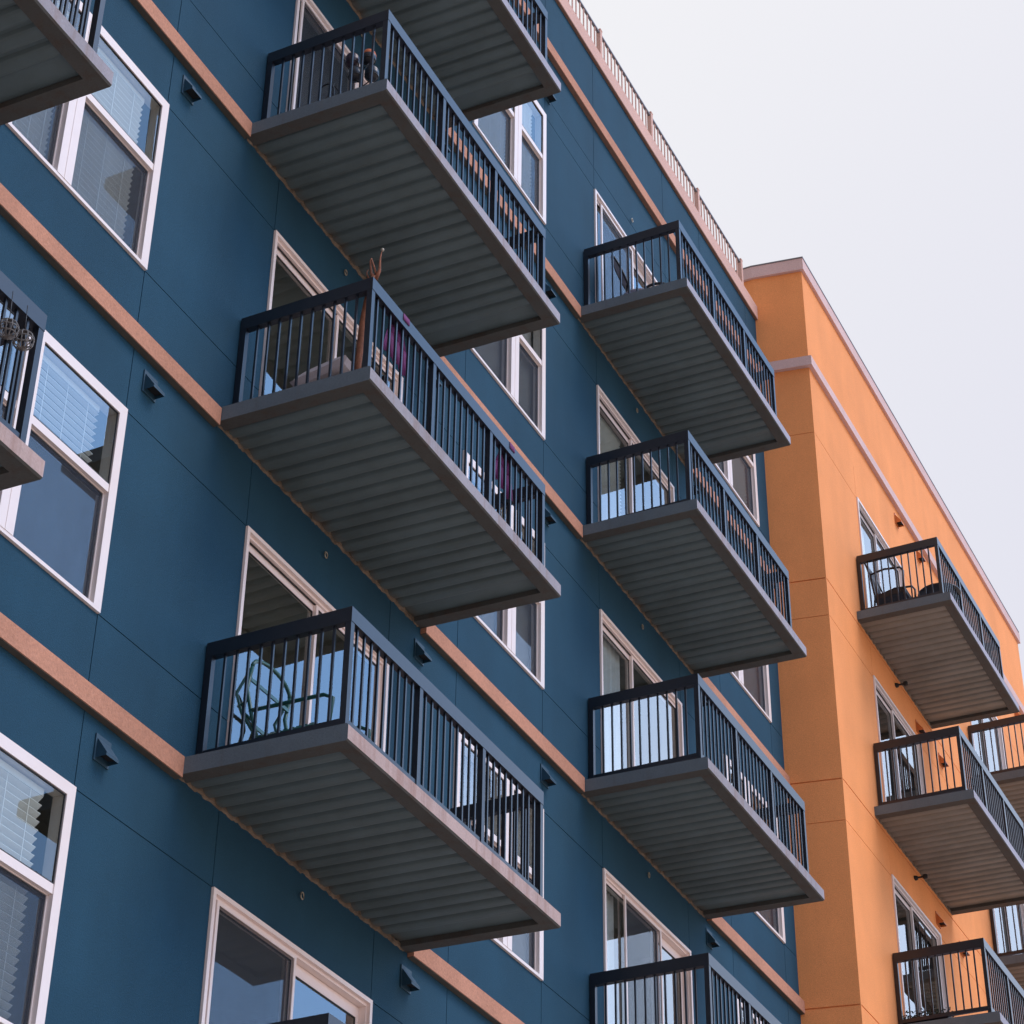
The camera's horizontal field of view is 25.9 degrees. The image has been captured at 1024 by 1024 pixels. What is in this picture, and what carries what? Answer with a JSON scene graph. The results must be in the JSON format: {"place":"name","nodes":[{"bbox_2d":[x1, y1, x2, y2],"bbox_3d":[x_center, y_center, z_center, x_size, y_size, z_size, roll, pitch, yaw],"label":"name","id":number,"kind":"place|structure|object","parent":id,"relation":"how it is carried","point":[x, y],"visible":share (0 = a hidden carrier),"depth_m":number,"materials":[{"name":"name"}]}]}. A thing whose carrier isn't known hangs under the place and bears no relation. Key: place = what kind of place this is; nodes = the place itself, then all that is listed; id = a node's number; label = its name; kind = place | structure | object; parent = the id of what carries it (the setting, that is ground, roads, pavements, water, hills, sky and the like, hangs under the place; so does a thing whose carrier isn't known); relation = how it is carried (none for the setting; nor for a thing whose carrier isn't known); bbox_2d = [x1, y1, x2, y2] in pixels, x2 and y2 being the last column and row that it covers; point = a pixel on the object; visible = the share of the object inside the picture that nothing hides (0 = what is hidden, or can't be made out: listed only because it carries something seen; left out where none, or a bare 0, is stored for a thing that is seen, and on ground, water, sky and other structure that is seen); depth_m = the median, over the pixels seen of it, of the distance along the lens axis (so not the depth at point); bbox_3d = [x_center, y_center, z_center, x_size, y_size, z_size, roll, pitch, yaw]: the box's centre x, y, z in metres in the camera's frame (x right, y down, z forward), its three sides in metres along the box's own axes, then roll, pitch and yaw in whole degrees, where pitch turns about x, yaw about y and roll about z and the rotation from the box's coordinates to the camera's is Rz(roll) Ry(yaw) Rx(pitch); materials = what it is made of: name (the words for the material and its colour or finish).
{"place":"outdoors","nodes":[
{"label":"outdoors","id":0,"kind":"place"},
{"bbox_2d":[289,355,350,386],"bbox_3d":[-1.459,-1.035,17.849,0.511,0.230,0.400,-15,-37,22],"label":"cushion","id":1,"kind":"object","parent":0,"point":[325,368],"visible":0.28,"depth_m":17.69,"materials":[{"name":"fabric"}]},
{"bbox_2d":[322,82,337,97],"bbox_3d":[-1.580,-3.338,19.790,0.497,0.931,0.420,-15,-37,22],"label":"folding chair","id":2,"kind":"object","parent":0,"point":[332,87],"visible":0.18,"depth_m":19.83,"materials":[{"name":"black metal"}]},
{"bbox_2d":[643,282,664,287],"bbox_3d":[1.766,-2.300,26.520,0.594,0.797,0.434,-15,-37,22],"label":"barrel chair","id":3,"kind":"object","parent":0,"point":[650,285],"visible":0.13,"depth_m":26.57,"materials":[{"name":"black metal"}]},
{"bbox_2d":[569,0,1023,685],"label":"sky","id":4,"kind":"structure","parent":0,"point":[879,144],"materials":[{"name":"white"}]},
{"bbox_2d":[735,256,1023,1023],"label":"apartment building","id":5,"kind":"structure","parent":0,"point":[902,721],"depth_m":31.26,"materials":[{"name":"orange paint"}]},
{"bbox_2d":[856,497,901,607],"bbox_3d":[5.487,1.286,33.185,0.208,2.270,2.160,-15,-37,22],"label":"sliding door","id":6,"kind":"structure","parent":5,"relation":"in","point":[878,541],"depth_m":33.46,"materials":[{"name":"white plastic"}]},
{"bbox_2d":[864,564,915,605],"bbox_3d":[5.442,1.185,32.034,0.661,1.198,0.592,-15,-37,22],"label":"patio armchair","id":7,"kind":"object","parent":5,"relation":"on","point":[887,593],"visible":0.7,"depth_m":31.80,"materials":[{"name":"black metal"}]},
{"bbox_2d":[873,675,924,801],"bbox_3d":[5.483,3.793,31.448,0.140,2.270,2.160,-15,-37,22],"label":"sliding door","id":8,"kind":"structure","parent":5,"relation":"in","point":[894,714],"depth_m":31.85,"materials":[{"name":"white plastic"}]},
{"bbox_2d":[891,874,947,1018],"bbox_3d":[5.448,6.309,29.723,0.140,2.270,2.160,-15,-37,22],"label":"sliding door","id":9,"kind":"structure","parent":5,"relation":"in","point":[913,910],"depth_m":30.18,"materials":[{"name":"white plastic"}]},
{"bbox_2d":[970,717,1006,769],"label":"sliding door","id":10,"kind":"structure","parent":5,"relation":"in","point":[999,730],"depth_m":38.25,"materials":[{"name":"grey glass"}]},
{"bbox_2d":[993,904,1023,953],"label":"sliding door","id":11,"kind":"structure","parent":5,"relation":"in","point":[1021,906],"depth_m":36.33,"materials":[{"name":"grey glass"}]},
{"bbox_2d":[903,1005,953,1023],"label":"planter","id":12,"kind":"object","parent":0,"point":[908,1017],"visible":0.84,"depth_m":28.07,"materials":[{"name":"black metal"}]},
{"bbox_2d":[920,583,960,599],"bbox_3d":[6.172,1.466,31.987,0.620,0.696,0.620,-15,-37,22],"label":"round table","id":13,"kind":"object","parent":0,"point":[936,588],"visible":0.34,"depth_m":32.03,"materials":[{"name":"black metal"}]},
{"label":"ground","id":14,"kind":"structure","parent":0,"visible":0},
{"bbox_2d":[0,0,824,1023],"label":"apartment building","id":15,"kind":"structure","parent":14,"relation":"on","point":[556,788],"depth_m":18.58,"materials":[{"name":"blue paint"}]},
{"bbox_2d":[0,291,18,339],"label":"wire globe","id":16,"kind":"object","parent":15,"relation":"hanging from","point":[9,320],"visible":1,"depth_m":12.59,"materials":[{"name":"black metal"}]},
{"bbox_2d":[12,305,34,350],"bbox_3d":[-2.792,-1.067,12.783,0.131,0.335,0.131,-15,-37,22],"label":"wire globe","id":17,"kind":"object","parent":15,"relation":"hanging from","point":[22,332],"visible":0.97,"depth_m":12.71,"materials":[{"name":"black metal"}]},
{"bbox_2d":[0,732,76,1023],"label":"window","id":18,"kind":"structure","parent":15,"relation":"in","point":[24,779],"depth_m":13.80,"materials":[{"name":"white plastic"}]},
{"bbox_2d":[0,300,127,613],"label":"window","id":19,"kind":"structure","parent":15,"relation":"in","point":[54,359],"depth_m":15.42,"materials":[{"name":"white plastic"}]},
{"bbox_2d":[5,0,169,270],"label":"window","id":20,"kind":"structure","parent":15,"relation":"in","point":[93,152],"depth_m":16.88,"materials":[{"name":"white plastic"}]},
{"bbox_2d":[199,887,372,1023],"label":"sliding door","id":21,"kind":"structure","parent":15,"relation":"in","point":[297,964],"depth_m":16.27,"materials":[{"name":"beige plastic"}]},
{"bbox_2d":[235,659,371,738],"bbox_3d":[-1.547,1.589,16.407,0.868,1.178,0.588,-15,-37,22],"label":"garden chair","id":22,"kind":"object","parent":15,"relation":"on","point":[286,706],"visible":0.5,"depth_m":16.43,"materials":[{"name":"green paint"}]},
{"bbox_2d":[225,525,388,751],"bbox_3d":[-1.621,1.641,17.526,0.140,2.270,2.280,-15,-37,22],"label":"sliding door","id":23,"kind":"structure","parent":15,"relation":"in","point":[255,546],"depth_m":17.83,"materials":[{"name":"beige plastic"}]},
{"bbox_2d":[285,0,372,111],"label":"sliding door","id":24,"kind":"structure","parent":15,"relation":"in","point":[308,9],"depth_m":20.95,"materials":[{"name":"white plastic"}]},
{"bbox_2d":[258,230,402,401],"bbox_3d":[-1.586,-0.875,19.250,0.140,2.270,2.280,-15,-37,22],"label":"sliding door","id":25,"kind":"structure","parent":15,"relation":"in","point":[282,251],"depth_m":19.46,"materials":[{"name":"beige plastic"}]},
{"bbox_2d":[345,55,378,85],"bbox_3d":[-1.332,-3.552,19.662,0.361,1.184,0.313,-1,-34,3],"label":"plant stand","id":26,"kind":"object","parent":15,"relation":"on","point":[363,76],"visible":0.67,"depth_m":19.84,"materials":[{"name":"black metal"}]},
{"bbox_2d":[345,52,359,67],"bbox_3d":[-1.431,-4.043,19.973,0.132,0.136,0.132,-15,-37,22],"label":"flower pot","id":27,"kind":"object","parent":26,"relation":"on","point":[356,57],"visible":0.72,"depth_m":19.93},
{"bbox_2d":[348,65,359,81],"bbox_3d":[-1.397,-3.900,19.853,0.132,0.136,0.132,-15,-37,22],"label":"flower pot","id":28,"kind":"object","parent":26,"relation":"on","point":[356,68],"visible":0.64,"depth_m":19.80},
{"bbox_2d":[363,49,375,65],"bbox_3d":[-1.279,-4.063,19.923,0.132,0.136,0.132,-15,-37,22],"label":"flower pot","id":29,"kind":"object","parent":26,"relation":"on","point":[366,60],"visible":0.73,"depth_m":19.88,"materials":[{"name":"ceramic"}]},
{"bbox_2d":[364,65,378,81],"bbox_3d":[-1.245,-3.891,19.784,0.132,0.136,0.132,-15,-37,22],"label":"flower pot","id":30,"kind":"object","parent":26,"relation":"on","point":[375,76],"visible":0.69,"depth_m":19.74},
{"bbox_2d":[354,248,383,369],"bbox_3d":[-1.134,-1.512,17.527,0.210,1.434,0.067,-15,-37,22],"label":"dry branch","id":31,"kind":"object","parent":15,"relation":"on","point":[359,353],"visible":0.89,"depth_m":17.48,"materials":[{"name":"orange wood"}]},
{"bbox_2d":[383,313,409,375],"bbox_3d":[-0.900,-1.371,17.897,0.109,0.483,0.420,-15,-37,22],"label":"hanging cloth","id":32,"kind":"object","parent":15,"relation":"hanging from","point":[406,319],"visible":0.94,"depth_m":17.89,"materials":[{"name":"purple fabric"}]},
{"bbox_2d":[452,729,543,980],"bbox_3d":[-0.161,3.102,20.107,0.144,1.730,1.810,-15,-37,22],"label":"window","id":33,"kind":"structure","parent":15,"relation":"in","point":[515,946],"depth_m":20.30,"materials":[{"name":"white plastic"}]},
{"bbox_2d":[462,450,544,689],"bbox_3d":[-0.126,0.587,21.831,0.144,1.730,1.810,-15,-37,22],"label":"window","id":34,"kind":"structure","parent":15,"relation":"in","point":[512,623],"depth_m":22.05,"materials":[{"name":"white plastic"}]},
{"bbox_2d":[495,442,514,500],"bbox_3d":[-0.046,-0.379,19.328,0.109,0.483,0.380,-15,-37,22],"label":"hanging cloth","id":35,"kind":"object","parent":15,"relation":"hanging from","point":[512,447],"visible":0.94,"depth_m":19.35,"materials":[{"name":"purple fabric"}]},
{"bbox_2d":[470,328,545,439],"bbox_3d":[-0.092,-1.929,23.556,0.144,1.730,1.810,-15,-37,22],"label":"window","id":36,"kind":"structure","parent":15,"relation":"in","point":[518,355],"depth_m":23.77,"materials":[{"name":"white plastic"}]},
{"bbox_2d":[472,100,546,224],"bbox_3d":[-0.055,-4.445,25.279,0.139,1.730,1.810,-15,-37,22],"label":"window","id":37,"kind":"structure","parent":15,"relation":"in","point":[519,146],"depth_m":25.41,"materials":[{"name":"white plastic"}]},
{"bbox_2d":[594,189,656,302],"bbox_3d":[1.455,-2.452,27.679,0.140,2.270,2.280,-15,-37,22],"label":"sliding door","id":38,"kind":"structure","parent":15,"relation":"in","point":[600,208],"depth_m":27.91,"materials":[{"name":"white plastic"}]},
{"bbox_2d":[613,255,643,294],"bbox_3d":[1.456,-2.612,26.420,0.599,1.195,0.488,-15,-37,22],"label":"folding chair","id":39,"kind":"object","parent":15,"relation":"on","point":[617,271],"visible":0.32,"depth_m":26.56,"materials":[{"name":"black metal"}]},
{"bbox_2d":[596,385,674,521],"bbox_3d":[1.384,0.074,25.969,0.220,2.270,2.280,-15,-37,22],"label":"sliding door","id":40,"kind":"structure","parent":15,"relation":"in","point":[607,440],"depth_m":26.09,"materials":[{"name":"white plastic"}]},
{"bbox_2d":[599,609,683,772],"bbox_3d":[1.355,2.588,24.242,0.208,2.270,2.280,-15,-37,22],"label":"sliding door","id":41,"kind":"structure","parent":15,"relation":"in","point":[609,658],"depth_m":24.36,"materials":[{"name":"beige plastic"}]},
{"bbox_2d":[602,868,693,1023],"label":"sliding door","id":42,"kind":"structure","parent":15,"relation":"in","point":[660,935],"depth_m":22.90,"materials":[{"name":"beige plastic"}]},
{"bbox_2d":[714,454,759,526],"bbox_3d":[2.948,-0.954,30.310,0.139,1.730,1.790,-15,-37,22],"label":"window","id":43,"kind":"structure","parent":15,"relation":"in","point":[732,471],"depth_m":30.52,"materials":[{"name":"white plastic"}]},
{"bbox_2d":[737,999,761,1023],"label":"window","id":44,"kind":"structure","parent":15,"relation":"in","point":[737,999],"depth_m":25.02,"materials":[{"name":"white plastic"}]},
{"bbox_2d":[730,665,771,722],"bbox_3d":[2.911,1.562,28.587,0.144,1.730,1.790,-15,-37,22],"label":"window","id":45,"kind":"structure","parent":15,"relation":"in","point":[747,678],"depth_m":28.83,"materials":[{"name":"white plastic"}]},
{"bbox_2d":[723,754,785,943],"bbox_3d":[2.877,4.077,26.862,0.144,1.730,1.790,-15,-37,22],"label":"window","id":46,"kind":"structure","parent":15,"relation":"in","point":[778,913],"depth_m":27.07,"materials":[{"name":"white plastic"}]}
]}

